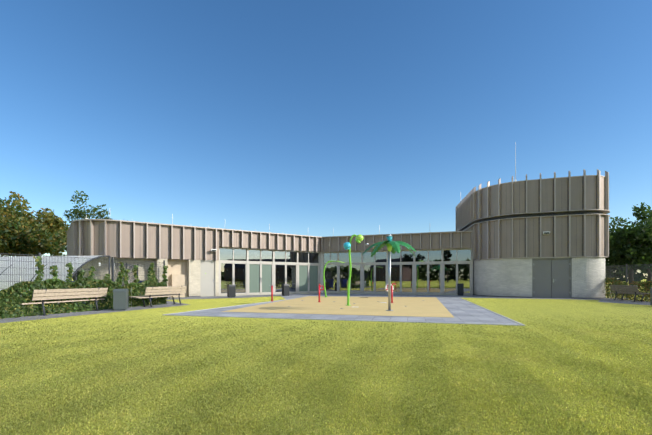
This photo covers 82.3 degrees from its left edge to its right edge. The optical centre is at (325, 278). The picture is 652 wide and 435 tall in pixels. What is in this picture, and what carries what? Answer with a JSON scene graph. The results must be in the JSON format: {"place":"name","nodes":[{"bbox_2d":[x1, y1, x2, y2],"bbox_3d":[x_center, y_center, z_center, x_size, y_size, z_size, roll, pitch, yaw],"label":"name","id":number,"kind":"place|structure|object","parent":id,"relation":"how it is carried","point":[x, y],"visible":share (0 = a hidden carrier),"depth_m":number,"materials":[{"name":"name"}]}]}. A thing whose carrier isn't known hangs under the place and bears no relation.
{"place":"outdoors","nodes":[
{"label":"outdoors","id":0,"kind":"place"},
{"bbox_2d":[227,285,235,297],"bbox_3d":[-5.892,0.800,23.246,0.445,0.800,0.339,0,0,-37],"label":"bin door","id":1,"kind":"structure","parent":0,"point":[231,291],"depth_m":23.12,"materials":[{"name":"metal"}]},
{"bbox_2d":[0,279,651,434],"bbox_3d":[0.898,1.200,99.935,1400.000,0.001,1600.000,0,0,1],"label":"lawn","id":2,"kind":"structure","parent":0,"point":[596,310],"depth_m":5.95,"materials":[{"name":"green plant"}]},
{"bbox_2d":[0,197,33,219],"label":"tree","id":3,"kind":"object","parent":2,"relation":"on","point":[2,202],"visible":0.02,"depth_m":40.75,"materials":[{"name":"green plant"}]},
{"bbox_2d":[0,201,66,256],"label":"tree","id":4,"kind":"object","parent":2,"relation":"on","point":[32,239],"visible":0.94,"depth_m":32.32,"materials":[{"name":"green plant"}]},
{"bbox_2d":[0,191,68,256],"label":"tree","id":5,"kind":"object","parent":2,"relation":"on","point":[51,219],"visible":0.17,"depth_m":36.31,"materials":[{"name":"green plant"}]},
{"bbox_2d":[12,211,68,238],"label":"tree","id":6,"kind":"object","parent":2,"relation":"on","point":[38,217],"depth_m":42.10,"materials":[{"name":"green plant"}]},
{"bbox_2d":[1,255,109,280],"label":"shelter frame","id":7,"kind":"object","parent":2,"relation":"on","point":[81,266],"visible":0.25,"depth_m":18.42,"materials":[{"name":"grey metal"}]},
{"bbox_2d":[0,255,103,291],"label":"shelter roof sheet","id":8,"kind":"object","parent":7,"relation":"on","point":[24,269],"visible":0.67,"depth_m":17.88,"materials":[{"name":"white plastic"}]},
{"bbox_2d":[0,256,167,318],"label":"hedge","id":9,"kind":"object","parent":2,"relation":"on","point":[20,295],"visible":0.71,"depth_m":13.00,"materials":[{"name":"green plant"}]},
{"bbox_2d":[0,301,189,322],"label":"path paving","id":10,"kind":"structure","parent":2,"relation":"on","point":[168,304],"depth_m":12.63,"materials":[{"name":"grey concrete"}]},
{"bbox_2d":[18,287,107,315],"bbox_3d":[-8.963,0.769,12.792,0.670,0.878,2.850,0,0,19],"label":"bench","id":11,"kind":"object","parent":10,"relation":"on","point":[75,293],"visible":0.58,"depth_m":12.61,"materials":[{"name":"brown wood"}]},
{"bbox_2d":[113,289,128,310],"bbox_3d":[-7.700,0.800,14.013,0.445,0.800,0.583,0,0,-19],"label":"bin","id":12,"kind":"object","parent":10,"relation":"on","point":[120,299],"visible":0.96,"depth_m":13.76,"materials":[{"name":"metal"}]},
{"bbox_2d":[129,286,186,306],"bbox_3d":[-7.181,0.769,16.175,0.670,0.878,2.650,0,0,19],"label":"bench","id":13,"kind":"object","parent":10,"relation":"on","point":[165,292],"visible":0.88,"depth_m":16.05,"materials":[{"name":"brown wood"}]},
{"bbox_2d":[63,190,127,231],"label":"tree","id":14,"kind":"object","parent":2,"relation":"on","point":[76,212],"visible":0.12,"depth_m":51.51,"materials":[{"name":"green plant"}]},
{"bbox_2d":[58,294,289,302],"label":"pavement","id":15,"kind":"structure","parent":2,"relation":"on","point":[215,297],"depth_m":23.13,"materials":[{"name":"grey concrete"}]},
{"bbox_2d":[168,259,186,296],"bbox_3d":[-9.472,0.000,23.704,1.340,2.400,0.365,0,0,-37],"label":"wing niche","id":16,"kind":"object","parent":2,"relation":"on","point":[177,272],"visible":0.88,"depth_m":23.76,"materials":[{"name":"paint"}]},
{"bbox_2d":[83,248,317,296],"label":"wall","id":17,"kind":"structure","parent":2,"relation":"on","point":[226,268],"depth_m":25.67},
{"bbox_2d":[200,260,214,296],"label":"wing door","id":18,"kind":"structure","parent":17,"relation":"in","point":[207,282],"depth_m":24.61,"materials":[{"name":"white metal"}]},
{"bbox_2d":[66,219,472,260],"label":"wood cladding","id":19,"kind":"structure","parent":17,"relation":"attached to","point":[118,238],"depth_m":24.11,"materials":[{"name":"brown wood"}]},
{"bbox_2d":[85,142,515,233],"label":"lightning rods","id":20,"kind":"object","parent":19,"relation":"on","point":[86,218],"visible":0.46,"depth_m":25.95,"materials":[{"name":"white paint"}]},
{"bbox_2d":[98,231,549,265],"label":"wall lights","id":21,"kind":"object","parent":19,"relation":"attached to","point":[544,233],"depth_m":22.23,"materials":[{"name":"white paint"}]},
{"bbox_2d":[219,247,319,295],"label":"wing frames","id":22,"kind":"structure","parent":17,"relation":"in","point":[247,262],"depth_m":27.40,"materials":[{"name":"grey metal"}]},
{"bbox_2d":[249,264,317,292],"bbox_3d":[-3.080,0.005,28.432,6.010,2.050,0.001,0,0,-37],"label":"wing film","id":23,"kind":"object","parent":22,"relation":"in","point":[254,278],"visible":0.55,"depth_m":27.56,"materials":[{"name":"glass"}]},
{"bbox_2d":[320,252,322,292],"bbox_3d":[-0.364,-0.465,30.364,0.220,3.330,0.220,0,0,-9],"label":"corner post","id":24,"kind":"object","parent":2,"relation":"on","point":[321,269],"visible":0.79,"depth_m":30.25,"materials":[{"name":"grey metal"}]},
{"bbox_2d":[0,253,651,314],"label":"fences","id":25,"kind":"object","parent":2,"relation":"on","point":[117,270],"visible":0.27,"depth_m":14.72,"materials":[{"name":"metal"}]},
{"bbox_2d":[168,293,518,324],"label":"pad border tiles","id":26,"kind":"object","parent":2,"relation":"on","point":[460,310],"visible":0.44,"depth_m":12.32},
{"bbox_2d":[163,297,524,325],"bbox_3d":[1.462,1.191,16.348,13.512,0.018,13.815,0,0,1],"label":"pad edging","id":27,"kind":"object","parent":2,"relation":"on","point":[521,324],"visible":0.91,"depth_m":10.96,"materials":[{"name":"grey concrete"}]},
{"bbox_2d":[270,285,274,300],"bbox_3d":[-2.776,0.764,19.275,0.229,0.848,0.179,0,0,-31],"label":"red sprayer","id":28,"kind":"object","parent":27,"relation":"on","point":[272,292],"visible":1,"depth_m":19.24,"materials":[{"name":"metal"}]},
{"bbox_2d":[281,284,289,295],"bbox_3d":[-2.761,0.800,25.467,0.445,0.800,0.339,0,0,-37],"label":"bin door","id":29,"kind":"structure","parent":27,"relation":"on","point":[285,289],"depth_m":25.33,"materials":[{"name":"metal"}]},
{"bbox_2d":[221,296,453,316],"bbox_3d":[1.425,1.188,18.272,8.155,0.001,12.336,0,0,14],"label":"splash pad","id":30,"kind":"object","parent":27,"relation":"on","point":[419,307],"visible":1,"depth_m":15.17,"materials":[{"name":"beige concrete"}]},
{"bbox_2d":[318,284,323,301],"bbox_3d":[-0.256,0.727,18.642,0.333,0.922,0.180,0,0,1],"label":"red sprayer loop","id":31,"kind":"object","parent":30,"relation":"on","point":[319,286],"visible":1,"depth_m":18.62,"materials":[{"name":"metal"}]},
{"bbox_2d":[323,261,343,296],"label":"arch","id":32,"kind":"structure","parent":30,"relation":"on","point":[324,275],"depth_m":23.50,"materials":[{"name":"green metal"}]},
{"bbox_2d":[343,234,363,305],"bbox_3d":[1.200,-0.367,16.266,0.885,3.110,0.405,0,0,1],"label":"flower bulb sprayer","id":33,"kind":"object","parent":30,"relation":"on","point":[359,238],"visible":1,"depth_m":16.28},
{"bbox_2d":[301,297,424,308],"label":"ground nozzles","id":34,"kind":"object","parent":30,"relation":"in","point":[362,297],"visible":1,"depth_m":19.01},
{"bbox_2d":[362,234,415,310],"bbox_3d":[2.360,-0.210,13.662,1.938,2.797,1.974,0,0,28],"label":"palm tree sprayer","id":35,"kind":"object","parent":30,"relation":"on","point":[393,247],"visible":1,"depth_m":13.62,"materials":[{"name":"metal"}]},
{"bbox_2d":[391,283,395,302],"bbox_3d":[3.220,0.706,17.962,0.268,0.965,0.180,0,0,23],"label":"post","id":36,"kind":"object","parent":30,"relation":"on","point":[392,292],"visible":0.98,"depth_m":17.95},
{"bbox_2d":[73,262,650,281],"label":"distant tree belt","id":37,"kind":"object","parent":2,"relation":"on","point":[643,277],"depth_m":135.36,"materials":[{"name":"green plant"}]},
{"bbox_2d":[189,294,605,298],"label":"plinths","id":38,"kind":"object","parent":2,"relation":"on","point":[499,296],"visible":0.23,"depth_m":23.09,"materials":[{"name":"grey concrete"}]},
{"bbox_2d":[323,248,472,294],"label":"window frames","id":39,"kind":"structure","parent":2,"relation":"on","point":[400,263],"depth_m":27.87,"materials":[{"name":"grey metal"}]},
{"bbox_2d":[324,250,470,292],"bbox_3d":[5.044,-0.445,28.404,11.160,3.170,0.001,0,0,20],"label":"window glass","id":40,"kind":"object","parent":39,"relation":"in","point":[421,274],"visible":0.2,"depth_m":28.11,"materials":[{"name":"clear glass"}]},
{"bbox_2d":[456,169,609,260],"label":"wood cladding","id":41,"kind":"structure","parent":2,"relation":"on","point":[512,219],"depth_m":22.59,"materials":[{"name":"wood"}]},
{"bbox_2d":[603,278,651,301],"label":"hedge","id":42,"kind":"object","parent":2,"relation":"on","point":[642,284],"visible":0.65,"depth_m":20.18,"materials":[{"name":"green plant"}]},
{"bbox_2d":[605,202,651,283],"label":"tree","id":43,"kind":"object","parent":2,"relation":"on","point":[629,246],"visible":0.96,"depth_m":30.07,"materials":[{"name":"green plant"}]},
{"bbox_2d":[606,214,650,290],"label":"tree","id":44,"kind":"object","parent":2,"relation":"on","point":[614,260],"visible":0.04,"depth_m":35.03,"materials":[{"name":"green plant"}]},
{"bbox_2d":[610,284,649,301],"bbox_3d":[15.835,0.769,19.614,0.670,0.878,2.250,0,0,6],"label":"bench","id":45,"kind":"object","parent":2,"relation":"on","point":[620,288],"visible":0.85,"depth_m":19.41,"materials":[{"name":"brown wood"}]},
{"bbox_2d":[0,0,651,278],"label":"sky","id":46,"kind":"structure","parent":0,"point":[321,118],"materials":[{"name":"blue"}]},
{"bbox_2d":[457,284,463,295],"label":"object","id":47,"kind":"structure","parent":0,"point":[460,289],"depth_m":25.75,"materials":[{"name":"metal"}]},
{"bbox_2d":[473,257,604,297],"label":"wall","id":48,"kind":"structure","parent":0,"point":[504,277],"depth_m":22.98,"materials":[{"name":"grey concrete"}]},
{"bbox_2d":[532,258,571,297],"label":"tower door","id":49,"kind":"structure","parent":48,"relation":"in","point":[551,277],"depth_m":22.45,"materials":[{"name":"grey metal"}]},
{"bbox_2d":[463,295,649,304],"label":"paved path","id":50,"kind":"structure","parent":0,"point":[609,300],"depth_m":20.94,"materials":[{"name":"grey concrete"}]},
{"bbox_2d":[650,288,651,304],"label":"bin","id":51,"kind":"object","parent":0,"point":[650,296],"visible":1,"depth_m":15.95,"materials":[{"name":"metal"}]}
]}

